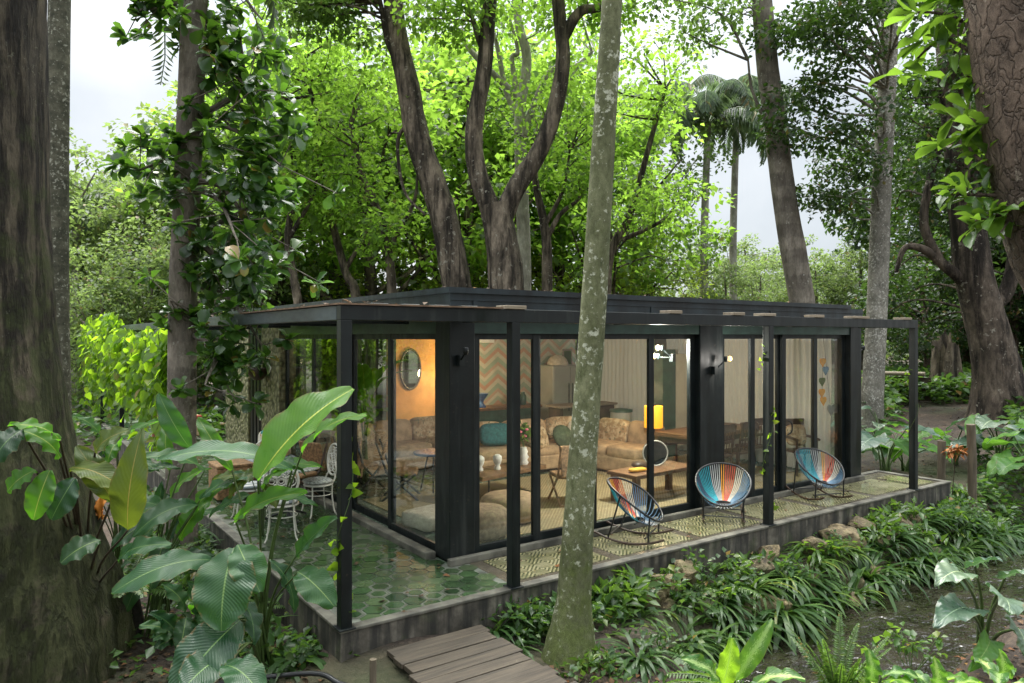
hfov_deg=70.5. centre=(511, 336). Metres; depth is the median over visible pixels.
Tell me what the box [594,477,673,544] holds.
rocking chair
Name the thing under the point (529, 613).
herb plant
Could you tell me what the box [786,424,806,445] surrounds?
cushion
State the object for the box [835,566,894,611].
strap plant
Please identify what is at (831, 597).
strap plant
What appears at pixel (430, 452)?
round side table
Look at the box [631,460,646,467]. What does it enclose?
bowl
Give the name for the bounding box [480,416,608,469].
sofa
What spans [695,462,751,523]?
rocking chair
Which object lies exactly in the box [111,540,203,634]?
plant
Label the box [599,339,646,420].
curtain
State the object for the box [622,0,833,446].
tall bare trunk
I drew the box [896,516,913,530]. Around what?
bank stone
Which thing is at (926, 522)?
strap plant
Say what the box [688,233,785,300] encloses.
pale leaved tree
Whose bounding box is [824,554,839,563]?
bank stone
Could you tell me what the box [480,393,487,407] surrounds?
blue pot
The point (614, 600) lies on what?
herb plant
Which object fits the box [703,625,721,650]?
bank stone
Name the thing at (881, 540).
bank stone
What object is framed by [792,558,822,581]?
herb plant
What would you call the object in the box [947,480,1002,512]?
strap plant
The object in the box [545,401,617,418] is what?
kitchen island
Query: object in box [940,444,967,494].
rusty flower
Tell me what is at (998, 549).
strap plant
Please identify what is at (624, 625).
strap plant
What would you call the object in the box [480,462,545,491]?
coffee table
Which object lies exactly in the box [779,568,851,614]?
strap plant
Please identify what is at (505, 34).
broadleaf tree
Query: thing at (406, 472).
folding chair
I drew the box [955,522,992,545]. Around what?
herb plant
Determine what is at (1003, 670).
dumb cane
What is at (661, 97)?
slanting tree
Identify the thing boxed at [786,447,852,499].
rocking chair
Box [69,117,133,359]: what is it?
pale leaved tree
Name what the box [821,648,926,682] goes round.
dumb cane
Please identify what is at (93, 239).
pale leaved tree
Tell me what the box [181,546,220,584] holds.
herb plant
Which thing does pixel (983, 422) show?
elephant ear
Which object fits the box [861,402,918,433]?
elephant ear
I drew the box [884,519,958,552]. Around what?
herb plant
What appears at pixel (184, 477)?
lance leaved plant
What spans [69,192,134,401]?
tree
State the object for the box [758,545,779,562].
bank stone
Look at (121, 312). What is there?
pale leaved tree
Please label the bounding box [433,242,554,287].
lime leaved tree
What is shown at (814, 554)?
strap plant
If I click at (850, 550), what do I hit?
strap plant
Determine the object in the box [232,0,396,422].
slim tree
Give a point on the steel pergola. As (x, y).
(342, 317)
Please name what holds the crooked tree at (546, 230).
on the ground at (354, 670)
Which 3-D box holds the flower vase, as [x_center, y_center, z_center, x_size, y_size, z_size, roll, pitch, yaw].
[0.211,1.736,12.010,0.414,0.755,0.439,0,0,45]
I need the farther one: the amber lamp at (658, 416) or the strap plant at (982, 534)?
the amber lamp at (658, 416)
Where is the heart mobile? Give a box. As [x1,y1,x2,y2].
[818,339,834,415]
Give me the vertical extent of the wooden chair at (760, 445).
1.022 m
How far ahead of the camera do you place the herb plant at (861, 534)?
10.68 m
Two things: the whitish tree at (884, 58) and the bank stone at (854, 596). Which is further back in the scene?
the whitish tree at (884, 58)
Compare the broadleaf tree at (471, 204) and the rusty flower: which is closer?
the rusty flower
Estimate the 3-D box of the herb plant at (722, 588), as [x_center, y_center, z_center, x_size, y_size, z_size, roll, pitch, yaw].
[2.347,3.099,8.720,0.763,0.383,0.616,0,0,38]
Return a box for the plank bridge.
[387,625,577,682]
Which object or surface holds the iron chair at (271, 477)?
on the terrace
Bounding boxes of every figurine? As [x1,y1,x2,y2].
[480,455,484,470]
[493,454,501,469]
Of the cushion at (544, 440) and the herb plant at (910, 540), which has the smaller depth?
the herb plant at (910, 540)
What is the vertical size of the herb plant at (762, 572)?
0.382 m
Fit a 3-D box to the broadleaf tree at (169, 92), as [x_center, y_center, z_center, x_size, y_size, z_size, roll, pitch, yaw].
[-11.616,-4.646,33.107,11.448,16.387,12.062,0,0,4]
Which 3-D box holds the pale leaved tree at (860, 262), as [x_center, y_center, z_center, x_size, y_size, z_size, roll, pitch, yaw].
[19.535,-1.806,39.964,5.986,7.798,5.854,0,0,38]
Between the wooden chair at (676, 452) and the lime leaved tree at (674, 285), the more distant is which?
the lime leaved tree at (674, 285)
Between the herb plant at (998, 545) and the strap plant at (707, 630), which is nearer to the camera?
the strap plant at (707, 630)
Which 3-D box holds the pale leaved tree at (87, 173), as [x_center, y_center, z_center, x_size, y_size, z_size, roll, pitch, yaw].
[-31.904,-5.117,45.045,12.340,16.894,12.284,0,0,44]
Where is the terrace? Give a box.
[84,408,951,662]
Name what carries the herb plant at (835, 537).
on the ground at (354, 670)
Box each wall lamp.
[456,347,467,365]
[654,345,675,361]
[711,356,731,373]
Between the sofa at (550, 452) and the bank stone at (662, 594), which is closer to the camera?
the bank stone at (662, 594)
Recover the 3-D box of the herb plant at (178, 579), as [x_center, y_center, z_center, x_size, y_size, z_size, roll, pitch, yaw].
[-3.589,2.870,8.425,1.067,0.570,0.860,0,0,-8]
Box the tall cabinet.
[654,349,686,456]
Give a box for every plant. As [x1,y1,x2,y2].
[72,414,180,570]
[94,498,105,519]
[106,485,156,505]
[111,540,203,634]
[119,468,214,612]
[123,532,224,582]
[132,515,234,564]
[147,575,194,608]
[169,569,190,588]
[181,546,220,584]
[190,526,217,552]
[207,542,216,554]
[209,456,322,534]
[235,624,303,657]
[238,623,314,666]
[239,603,275,624]
[242,592,272,625]
[244,614,297,639]
[264,625,359,682]
[265,630,327,682]
[320,360,411,483]
[479,593,555,637]
[486,626,543,659]
[492,608,552,646]
[510,590,597,633]
[515,610,551,645]
[519,614,550,644]
[540,591,606,622]
[542,610,650,646]
[555,646,640,682]
[567,641,616,682]
[591,576,659,620]
[591,590,641,631]
[592,570,669,616]
[595,628,688,682]
[596,564,657,616]
[605,616,623,637]
[620,564,685,607]
[622,609,680,635]
[629,619,705,659]
[630,567,692,597]
[632,670,671,682]
[641,593,693,634]
[658,590,724,623]
[665,632,723,664]
[671,545,740,589]
[671,581,712,616]
[671,644,718,682]
[672,615,740,677]
[682,591,722,629]
[693,589,756,637]
[693,619,726,642]
[697,577,740,605]
[697,622,744,658]
[699,571,749,597]
[702,617,782,661]
[704,584,764,638]
[708,579,764,615]
[717,551,757,576]
[718,571,803,618]
[721,598,799,655]
[723,616,793,649]
[734,586,851,650]
[741,551,796,581]
[746,593,826,635]
[751,548,802,577]
[759,566,822,597]
[762,563,836,622]
[772,589,819,632]
[776,582,868,622]
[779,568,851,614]
[780,537,873,592]
[782,551,846,585]
[787,546,834,568]
[791,537,838,562]
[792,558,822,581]
[813,529,841,544]
[821,535,860,560]
[823,552,856,584]
[828,542,887,568]
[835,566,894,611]
[840,542,861,557]
[846,539,933,611]
[847,567,905,598]
[852,515,897,530]
[854,518,893,545]
[856,621,947,669]
[857,529,876,546]
[863,505,909,532]
[865,537,917,562]
[876,521,937,562]
[881,558,905,587]
[882,543,963,587]
[882,563,920,586]
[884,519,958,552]
[884,554,954,588]
[884,562,933,589]
[885,496,932,520]
[887,516,940,554]
[895,530,922,544]
[896,543,975,589]
[903,506,973,547]
[904,511,939,518]
[906,543,953,569]
[923,504,968,528]
[927,497,987,525]
[930,499,968,522]
[930,504,979,540]
[931,543,970,568]
[934,507,998,540]
[936,504,978,531]
[937,539,995,567]
[939,504,991,522]
[939,516,1023,563]
[939,521,982,548]
[945,552,965,568]
[946,493,987,510]
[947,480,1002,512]
[951,485,993,501]
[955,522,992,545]
[958,514,1008,548]
[963,522,1022,560]
[965,507,989,521]
[966,534,1020,559]
[973,535,1003,554]
[977,512,1008,529]
[977,527,1021,554]
[979,516,1023,553]
[988,503,1018,520]
[992,517,1023,536]
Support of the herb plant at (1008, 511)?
on the ground at (354, 670)
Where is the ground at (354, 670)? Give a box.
[72,340,1023,682]
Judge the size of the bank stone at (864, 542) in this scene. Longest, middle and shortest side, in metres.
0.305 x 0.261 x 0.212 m
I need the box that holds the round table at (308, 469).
[266,467,319,523]
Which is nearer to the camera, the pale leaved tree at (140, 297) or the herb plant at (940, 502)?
the herb plant at (940, 502)
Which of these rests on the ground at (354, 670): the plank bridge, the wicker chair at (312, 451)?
the plank bridge
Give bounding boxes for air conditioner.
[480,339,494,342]
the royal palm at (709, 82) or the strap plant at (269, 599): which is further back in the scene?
the royal palm at (709, 82)
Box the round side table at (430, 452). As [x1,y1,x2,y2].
[413,448,434,492]
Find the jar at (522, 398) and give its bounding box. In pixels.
[520,392,525,404]
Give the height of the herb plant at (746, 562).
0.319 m
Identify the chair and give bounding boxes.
[231,481,261,524]
[246,454,301,492]
[253,440,286,511]
[262,468,299,543]
[282,439,327,501]
[301,443,336,518]
[332,436,384,491]
[376,438,420,501]
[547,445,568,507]
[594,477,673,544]
[667,442,677,461]
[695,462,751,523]
[724,421,758,476]
[724,424,736,479]
[735,418,762,448]
[786,418,820,475]
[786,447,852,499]
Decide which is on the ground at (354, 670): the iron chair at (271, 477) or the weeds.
the weeds
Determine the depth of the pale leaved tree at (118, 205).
31.06 m
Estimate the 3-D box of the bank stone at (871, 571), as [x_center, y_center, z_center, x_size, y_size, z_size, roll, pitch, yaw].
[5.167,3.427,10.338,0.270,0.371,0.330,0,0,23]
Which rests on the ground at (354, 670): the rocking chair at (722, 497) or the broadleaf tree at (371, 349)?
the broadleaf tree at (371, 349)
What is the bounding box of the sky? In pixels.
[47,0,973,305]
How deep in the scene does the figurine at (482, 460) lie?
11.41 m
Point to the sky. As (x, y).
(108, 81)
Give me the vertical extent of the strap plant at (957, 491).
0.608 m
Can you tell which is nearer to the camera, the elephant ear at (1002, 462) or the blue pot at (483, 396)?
the elephant ear at (1002, 462)
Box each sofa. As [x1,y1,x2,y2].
[321,416,434,477]
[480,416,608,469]
[597,418,664,469]
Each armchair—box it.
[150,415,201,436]
[208,458,252,500]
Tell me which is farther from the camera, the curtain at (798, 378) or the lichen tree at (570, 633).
the curtain at (798, 378)
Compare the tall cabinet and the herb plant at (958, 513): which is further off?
the tall cabinet
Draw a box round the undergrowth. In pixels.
[71,358,1023,452]
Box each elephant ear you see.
[831,417,940,471]
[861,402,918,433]
[861,429,950,471]
[918,424,998,464]
[932,556,1023,671]
[946,413,1023,455]
[982,418,1023,487]
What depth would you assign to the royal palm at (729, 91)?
38.98 m
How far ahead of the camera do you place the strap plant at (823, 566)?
9.64 m
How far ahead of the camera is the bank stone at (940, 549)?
11.27 m
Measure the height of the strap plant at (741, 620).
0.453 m
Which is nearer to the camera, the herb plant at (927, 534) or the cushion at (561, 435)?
the herb plant at (927, 534)
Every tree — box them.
[0,0,135,682]
[69,102,227,320]
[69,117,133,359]
[69,156,103,243]
[69,170,160,350]
[69,173,170,352]
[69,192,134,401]
[69,223,227,375]
[69,246,167,405]
[79,106,304,403]
[90,79,322,307]
[98,0,349,549]
[113,53,372,307]
[123,196,320,422]
[141,51,374,298]
[154,46,411,306]
[202,28,465,385]
[205,34,374,396]
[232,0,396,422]
[232,52,445,390]
[233,0,481,287]
[243,240,386,391]
[251,20,512,411]
[275,51,449,293]
[319,17,534,297]
[321,238,487,366]
[345,35,614,289]
[358,50,549,283]
[366,20,584,289]
[383,7,655,281]
[384,0,694,289]
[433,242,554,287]
[440,0,596,289]
[450,36,676,291]
[465,91,714,294]
[483,52,636,290]
[491,96,740,293]
[531,239,672,360]
[541,0,621,670]
[569,24,708,293]
[570,66,737,295]
[579,237,719,298]
[649,226,774,298]
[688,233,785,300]
[688,259,771,300]
[722,262,788,301]
[738,234,826,302]
[739,0,958,435]
[762,256,861,355]
[773,247,867,362]
[808,238,903,368]
[812,78,1022,361]
[836,0,1023,424]
[838,101,1023,358]
[848,109,1021,347]
[861,228,961,359]
[861,243,1007,367]
[866,201,1023,362]
[868,0,1023,291]
[892,53,1023,308]
[903,191,1023,359]
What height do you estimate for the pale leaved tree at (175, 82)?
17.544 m
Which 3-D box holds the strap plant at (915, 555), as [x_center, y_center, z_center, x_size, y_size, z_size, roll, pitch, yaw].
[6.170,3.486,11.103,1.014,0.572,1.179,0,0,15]
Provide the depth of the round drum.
11.73 m
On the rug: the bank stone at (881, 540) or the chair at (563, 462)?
the chair at (563, 462)
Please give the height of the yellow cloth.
0.060 m
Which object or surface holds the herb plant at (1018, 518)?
on the ground at (354, 670)
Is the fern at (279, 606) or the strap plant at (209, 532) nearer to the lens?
the fern at (279, 606)
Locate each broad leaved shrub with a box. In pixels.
[0,417,171,582]
[139,581,245,650]
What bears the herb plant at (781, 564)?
on the ground at (354, 670)
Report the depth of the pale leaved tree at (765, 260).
51.83 m
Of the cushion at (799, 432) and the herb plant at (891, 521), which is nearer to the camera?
the herb plant at (891, 521)
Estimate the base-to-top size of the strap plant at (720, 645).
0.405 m
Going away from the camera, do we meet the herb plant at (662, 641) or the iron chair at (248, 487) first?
the herb plant at (662, 641)
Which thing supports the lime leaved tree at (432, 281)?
on the ground at (354, 670)
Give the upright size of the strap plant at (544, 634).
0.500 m
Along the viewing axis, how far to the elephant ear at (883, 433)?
16.25 m
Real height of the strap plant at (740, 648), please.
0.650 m
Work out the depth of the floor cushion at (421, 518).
9.59 m
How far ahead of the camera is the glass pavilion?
10.79 m
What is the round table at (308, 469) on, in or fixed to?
on the terrace
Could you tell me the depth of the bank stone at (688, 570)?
8.64 m
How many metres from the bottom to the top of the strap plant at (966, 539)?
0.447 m
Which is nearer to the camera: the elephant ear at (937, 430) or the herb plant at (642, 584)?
the herb plant at (642, 584)
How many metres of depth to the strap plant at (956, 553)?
11.24 m
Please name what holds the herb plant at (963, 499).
on the ground at (354, 670)
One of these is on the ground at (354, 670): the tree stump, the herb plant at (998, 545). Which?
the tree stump
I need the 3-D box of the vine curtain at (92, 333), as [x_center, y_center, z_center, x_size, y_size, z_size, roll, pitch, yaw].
[-11.945,0.880,21.228,1.165,3.205,7.912,0,0,-35]
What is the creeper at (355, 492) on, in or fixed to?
attached to the steel pergola
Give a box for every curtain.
[74,311,143,415]
[95,327,143,412]
[120,326,167,451]
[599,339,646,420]
[666,339,686,449]
[724,339,774,463]
[786,339,831,473]
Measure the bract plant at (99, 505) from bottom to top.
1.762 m
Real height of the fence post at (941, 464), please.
1.304 m
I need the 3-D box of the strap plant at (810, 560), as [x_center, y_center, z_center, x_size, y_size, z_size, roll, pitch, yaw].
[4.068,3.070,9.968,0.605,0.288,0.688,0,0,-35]
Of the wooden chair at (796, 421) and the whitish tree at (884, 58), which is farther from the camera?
the whitish tree at (884, 58)
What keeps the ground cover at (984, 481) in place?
on the ground at (354, 670)
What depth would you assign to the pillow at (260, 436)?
12.90 m
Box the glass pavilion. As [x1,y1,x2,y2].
[220,287,864,566]
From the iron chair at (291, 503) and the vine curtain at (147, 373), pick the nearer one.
the iron chair at (291, 503)
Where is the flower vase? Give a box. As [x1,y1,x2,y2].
[520,419,530,464]
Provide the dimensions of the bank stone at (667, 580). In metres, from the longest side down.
0.477 x 0.341 x 0.298 m
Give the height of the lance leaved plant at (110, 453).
2.315 m
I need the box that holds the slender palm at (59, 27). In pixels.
[47,0,279,413]
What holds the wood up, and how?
on the ground at (354, 670)
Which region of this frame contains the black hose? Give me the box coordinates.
[219,671,346,682]
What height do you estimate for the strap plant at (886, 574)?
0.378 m
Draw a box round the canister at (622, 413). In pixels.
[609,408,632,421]
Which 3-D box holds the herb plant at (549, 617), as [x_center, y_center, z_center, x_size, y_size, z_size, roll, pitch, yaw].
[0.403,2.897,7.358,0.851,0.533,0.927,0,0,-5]
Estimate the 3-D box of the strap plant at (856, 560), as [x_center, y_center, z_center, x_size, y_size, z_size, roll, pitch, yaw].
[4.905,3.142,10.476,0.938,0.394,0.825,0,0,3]
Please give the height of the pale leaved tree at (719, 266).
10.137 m
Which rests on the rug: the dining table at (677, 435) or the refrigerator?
the dining table at (677, 435)
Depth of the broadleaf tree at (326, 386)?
37.68 m
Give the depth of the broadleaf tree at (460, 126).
44.30 m
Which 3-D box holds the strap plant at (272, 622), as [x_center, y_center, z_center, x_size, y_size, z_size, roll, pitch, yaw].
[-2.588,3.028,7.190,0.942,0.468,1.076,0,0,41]
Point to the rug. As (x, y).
(552, 513)
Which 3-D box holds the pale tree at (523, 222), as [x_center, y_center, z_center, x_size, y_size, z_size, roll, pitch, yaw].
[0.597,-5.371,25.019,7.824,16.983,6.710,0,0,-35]
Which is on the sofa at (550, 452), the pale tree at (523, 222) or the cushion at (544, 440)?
the cushion at (544, 440)
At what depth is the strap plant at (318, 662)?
6.46 m
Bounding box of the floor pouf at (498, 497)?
[480,489,530,523]
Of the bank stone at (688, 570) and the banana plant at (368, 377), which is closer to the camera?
the bank stone at (688, 570)
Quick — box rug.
[362,454,808,542]
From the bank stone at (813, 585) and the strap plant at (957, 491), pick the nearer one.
the bank stone at (813, 585)
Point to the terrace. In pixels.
(475, 594)
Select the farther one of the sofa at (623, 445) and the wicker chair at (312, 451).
the sofa at (623, 445)
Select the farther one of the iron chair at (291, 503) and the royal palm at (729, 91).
the royal palm at (729, 91)
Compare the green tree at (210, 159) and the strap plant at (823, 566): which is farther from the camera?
the green tree at (210, 159)
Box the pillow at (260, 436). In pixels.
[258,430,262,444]
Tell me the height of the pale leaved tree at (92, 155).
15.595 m
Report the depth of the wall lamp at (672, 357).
11.16 m
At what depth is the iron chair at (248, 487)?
10.17 m
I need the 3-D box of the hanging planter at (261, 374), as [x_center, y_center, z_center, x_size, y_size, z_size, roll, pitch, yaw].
[-4.829,0.353,13.829,0.746,0.989,0.728,0,0,-35]
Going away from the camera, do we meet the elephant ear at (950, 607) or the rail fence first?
the elephant ear at (950, 607)
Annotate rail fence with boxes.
[885,371,930,400]
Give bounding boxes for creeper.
[326,408,362,614]
[757,344,779,510]
[904,369,920,437]
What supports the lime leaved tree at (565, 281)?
on the ground at (354, 670)
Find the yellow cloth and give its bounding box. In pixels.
[628,467,646,471]
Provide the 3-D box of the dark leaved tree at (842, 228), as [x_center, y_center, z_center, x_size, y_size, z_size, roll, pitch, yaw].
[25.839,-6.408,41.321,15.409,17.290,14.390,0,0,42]
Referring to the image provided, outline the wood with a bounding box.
[136,250,1022,360]
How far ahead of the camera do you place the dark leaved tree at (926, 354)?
29.59 m
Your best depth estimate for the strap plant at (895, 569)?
10.41 m
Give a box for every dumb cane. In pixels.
[680,618,805,682]
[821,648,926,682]
[884,657,982,682]
[946,649,1023,682]
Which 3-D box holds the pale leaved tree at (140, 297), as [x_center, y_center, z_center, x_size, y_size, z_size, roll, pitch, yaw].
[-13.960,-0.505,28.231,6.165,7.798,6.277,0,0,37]
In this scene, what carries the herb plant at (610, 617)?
on the ground at (354, 670)
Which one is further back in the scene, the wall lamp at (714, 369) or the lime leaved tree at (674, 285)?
the lime leaved tree at (674, 285)
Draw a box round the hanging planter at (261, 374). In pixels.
[240,331,270,379]
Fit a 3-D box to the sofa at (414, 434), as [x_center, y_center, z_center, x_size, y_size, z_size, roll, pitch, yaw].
[-2.216,2.067,13.961,2.840,0.886,1.029,0,0,-43]
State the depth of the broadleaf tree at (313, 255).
29.20 m
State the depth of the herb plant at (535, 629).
7.23 m
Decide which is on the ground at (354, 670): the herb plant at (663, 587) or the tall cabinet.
the herb plant at (663, 587)
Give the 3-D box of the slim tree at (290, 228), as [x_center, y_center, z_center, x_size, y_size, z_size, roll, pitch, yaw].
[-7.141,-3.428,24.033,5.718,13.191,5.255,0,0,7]
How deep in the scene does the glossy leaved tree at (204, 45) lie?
9.41 m
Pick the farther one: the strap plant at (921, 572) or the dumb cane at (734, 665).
the strap plant at (921, 572)
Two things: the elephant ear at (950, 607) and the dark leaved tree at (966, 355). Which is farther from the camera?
the dark leaved tree at (966, 355)
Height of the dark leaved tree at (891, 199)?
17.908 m
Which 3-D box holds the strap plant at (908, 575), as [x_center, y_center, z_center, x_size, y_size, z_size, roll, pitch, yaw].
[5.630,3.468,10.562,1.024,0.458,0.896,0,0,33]
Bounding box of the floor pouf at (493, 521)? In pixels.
[480,503,506,540]
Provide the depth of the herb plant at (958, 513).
11.95 m
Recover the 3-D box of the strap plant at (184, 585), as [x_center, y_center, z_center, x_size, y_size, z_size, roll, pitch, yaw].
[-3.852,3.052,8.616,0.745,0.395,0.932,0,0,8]
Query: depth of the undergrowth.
24.96 m
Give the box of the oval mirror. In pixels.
[399,348,421,389]
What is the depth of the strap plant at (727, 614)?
8.34 m
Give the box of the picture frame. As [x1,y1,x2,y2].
[562,349,571,363]
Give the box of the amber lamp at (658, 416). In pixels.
[644,402,662,439]
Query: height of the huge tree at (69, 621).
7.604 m
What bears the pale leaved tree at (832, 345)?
on the ground at (354, 670)
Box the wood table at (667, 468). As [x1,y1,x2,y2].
[607,460,686,505]
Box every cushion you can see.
[401,504,434,531]
[480,423,506,445]
[527,426,548,448]
[553,425,570,445]
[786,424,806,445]
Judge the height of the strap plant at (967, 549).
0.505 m
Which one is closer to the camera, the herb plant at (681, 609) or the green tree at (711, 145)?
the herb plant at (681, 609)
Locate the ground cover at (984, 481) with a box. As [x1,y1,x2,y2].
[966,447,1023,554]
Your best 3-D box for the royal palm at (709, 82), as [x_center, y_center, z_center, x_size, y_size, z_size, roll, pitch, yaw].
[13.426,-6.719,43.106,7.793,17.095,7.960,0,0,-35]
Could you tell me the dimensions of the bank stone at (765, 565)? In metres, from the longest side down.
0.345 x 0.336 x 0.259 m
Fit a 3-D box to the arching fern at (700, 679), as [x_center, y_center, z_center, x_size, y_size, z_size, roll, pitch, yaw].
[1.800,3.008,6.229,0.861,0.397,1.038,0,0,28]
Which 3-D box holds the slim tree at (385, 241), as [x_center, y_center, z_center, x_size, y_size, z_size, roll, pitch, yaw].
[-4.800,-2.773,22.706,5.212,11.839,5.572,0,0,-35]
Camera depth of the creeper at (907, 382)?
12.38 m
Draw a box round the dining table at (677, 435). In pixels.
[654,422,760,465]
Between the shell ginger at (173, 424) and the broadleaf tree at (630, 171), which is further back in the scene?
the broadleaf tree at (630, 171)
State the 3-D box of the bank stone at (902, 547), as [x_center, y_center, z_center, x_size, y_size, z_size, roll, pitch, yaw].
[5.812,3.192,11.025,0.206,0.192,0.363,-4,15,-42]
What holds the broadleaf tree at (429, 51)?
on the ground at (354, 670)
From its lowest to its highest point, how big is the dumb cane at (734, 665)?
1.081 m
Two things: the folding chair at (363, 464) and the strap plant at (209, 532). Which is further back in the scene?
the folding chair at (363, 464)
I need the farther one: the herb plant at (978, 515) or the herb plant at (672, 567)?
the herb plant at (978, 515)
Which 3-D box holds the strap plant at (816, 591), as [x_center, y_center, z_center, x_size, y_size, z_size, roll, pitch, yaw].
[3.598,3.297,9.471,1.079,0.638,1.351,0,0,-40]
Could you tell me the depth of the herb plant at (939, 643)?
7.26 m
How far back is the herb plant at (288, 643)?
6.73 m
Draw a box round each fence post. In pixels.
[937,440,945,479]
[966,424,976,506]
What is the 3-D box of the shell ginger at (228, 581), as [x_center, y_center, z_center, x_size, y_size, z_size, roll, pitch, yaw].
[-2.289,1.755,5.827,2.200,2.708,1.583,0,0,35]
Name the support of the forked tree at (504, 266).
on the ground at (354, 670)
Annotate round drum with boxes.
[642,440,667,465]
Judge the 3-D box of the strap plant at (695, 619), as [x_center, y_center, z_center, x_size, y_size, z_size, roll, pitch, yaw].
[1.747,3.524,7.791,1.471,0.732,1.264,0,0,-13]
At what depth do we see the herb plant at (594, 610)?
7.51 m
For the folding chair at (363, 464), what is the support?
on the glass pavilion
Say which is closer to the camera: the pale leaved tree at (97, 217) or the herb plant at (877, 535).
the herb plant at (877, 535)
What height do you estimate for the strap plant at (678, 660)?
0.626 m
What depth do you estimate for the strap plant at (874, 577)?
9.93 m
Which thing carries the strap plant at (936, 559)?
on the ground at (354, 670)
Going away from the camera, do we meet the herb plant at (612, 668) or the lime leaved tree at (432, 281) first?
the herb plant at (612, 668)
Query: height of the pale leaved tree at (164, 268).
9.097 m
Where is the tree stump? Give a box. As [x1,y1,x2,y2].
[929,331,962,395]
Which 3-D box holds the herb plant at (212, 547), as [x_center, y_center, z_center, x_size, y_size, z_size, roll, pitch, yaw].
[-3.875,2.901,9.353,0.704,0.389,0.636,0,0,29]
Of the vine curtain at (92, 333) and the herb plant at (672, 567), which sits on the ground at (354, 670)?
the herb plant at (672, 567)
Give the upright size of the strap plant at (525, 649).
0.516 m
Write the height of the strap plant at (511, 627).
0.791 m
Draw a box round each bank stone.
[632,587,666,609]
[649,574,682,597]
[659,598,675,607]
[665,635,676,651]
[674,559,697,585]
[674,570,691,581]
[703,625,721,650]
[739,607,751,619]
[747,557,774,581]
[749,594,779,620]
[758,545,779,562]
[780,599,793,609]
[802,536,826,554]
[809,582,818,596]
[818,526,854,553]
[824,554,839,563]
[828,523,859,548]
[836,592,865,607]
[846,516,875,533]
[846,572,864,588]
[860,537,866,549]
[867,564,884,587]
[868,529,890,550]
[874,584,885,592]
[890,559,900,570]
[895,543,907,551]
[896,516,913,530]
[908,512,926,525]
[920,543,941,556]
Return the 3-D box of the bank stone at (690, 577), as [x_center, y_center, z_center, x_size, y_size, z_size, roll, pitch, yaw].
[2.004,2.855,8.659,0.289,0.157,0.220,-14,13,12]
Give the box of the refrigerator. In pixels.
[541,364,575,419]
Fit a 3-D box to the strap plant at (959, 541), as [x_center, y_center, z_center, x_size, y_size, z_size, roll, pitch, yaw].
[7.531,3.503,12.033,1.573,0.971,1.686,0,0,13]
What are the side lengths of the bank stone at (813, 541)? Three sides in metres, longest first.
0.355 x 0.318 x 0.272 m
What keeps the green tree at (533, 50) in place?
on the ground at (354, 670)
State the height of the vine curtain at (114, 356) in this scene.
1.986 m
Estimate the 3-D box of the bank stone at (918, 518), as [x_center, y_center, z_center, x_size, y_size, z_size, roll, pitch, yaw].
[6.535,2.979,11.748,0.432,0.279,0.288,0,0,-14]
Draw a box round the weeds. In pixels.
[109,545,318,678]
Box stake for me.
[369,658,376,682]
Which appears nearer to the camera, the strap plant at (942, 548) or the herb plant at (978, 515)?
the strap plant at (942, 548)
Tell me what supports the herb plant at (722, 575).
on the ground at (354, 670)
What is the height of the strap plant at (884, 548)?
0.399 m
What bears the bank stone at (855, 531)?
on the ground at (354, 670)
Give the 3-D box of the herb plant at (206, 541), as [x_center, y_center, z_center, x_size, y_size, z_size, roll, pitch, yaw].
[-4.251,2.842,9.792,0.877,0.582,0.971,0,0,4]
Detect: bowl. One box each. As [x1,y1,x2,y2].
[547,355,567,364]
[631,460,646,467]
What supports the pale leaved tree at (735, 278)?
on the ground at (354, 670)
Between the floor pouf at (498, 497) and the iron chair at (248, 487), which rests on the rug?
the floor pouf at (498, 497)
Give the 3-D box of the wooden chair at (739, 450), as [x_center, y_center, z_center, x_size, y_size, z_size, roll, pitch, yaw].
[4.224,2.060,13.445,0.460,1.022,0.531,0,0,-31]
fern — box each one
[267,600,288,614]
[666,660,743,682]
[686,567,761,599]
[787,612,890,682]
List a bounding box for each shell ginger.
[111,393,254,638]
[112,386,366,682]
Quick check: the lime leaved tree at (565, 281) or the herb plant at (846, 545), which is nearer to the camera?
the herb plant at (846, 545)
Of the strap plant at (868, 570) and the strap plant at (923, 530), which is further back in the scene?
the strap plant at (923, 530)
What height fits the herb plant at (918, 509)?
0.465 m
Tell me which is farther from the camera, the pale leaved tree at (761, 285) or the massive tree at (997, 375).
the pale leaved tree at (761, 285)
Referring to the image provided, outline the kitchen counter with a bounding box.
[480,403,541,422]
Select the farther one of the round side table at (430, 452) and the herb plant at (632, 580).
the round side table at (430, 452)
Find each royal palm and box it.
[647,78,766,298]
[687,73,810,299]
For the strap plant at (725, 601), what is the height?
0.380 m
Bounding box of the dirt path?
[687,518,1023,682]
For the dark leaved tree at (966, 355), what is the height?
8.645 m
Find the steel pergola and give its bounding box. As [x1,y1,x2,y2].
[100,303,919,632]
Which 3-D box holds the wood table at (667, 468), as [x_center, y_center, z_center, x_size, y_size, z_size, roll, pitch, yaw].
[2.253,2.320,11.560,1.500,0.470,0.600,0,0,-39]
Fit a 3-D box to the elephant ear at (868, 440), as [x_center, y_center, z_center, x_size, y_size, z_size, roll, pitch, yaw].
[7.902,2.401,15.617,2.088,1.316,2.102,0,0,-8]
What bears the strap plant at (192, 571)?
on the ground at (354, 670)

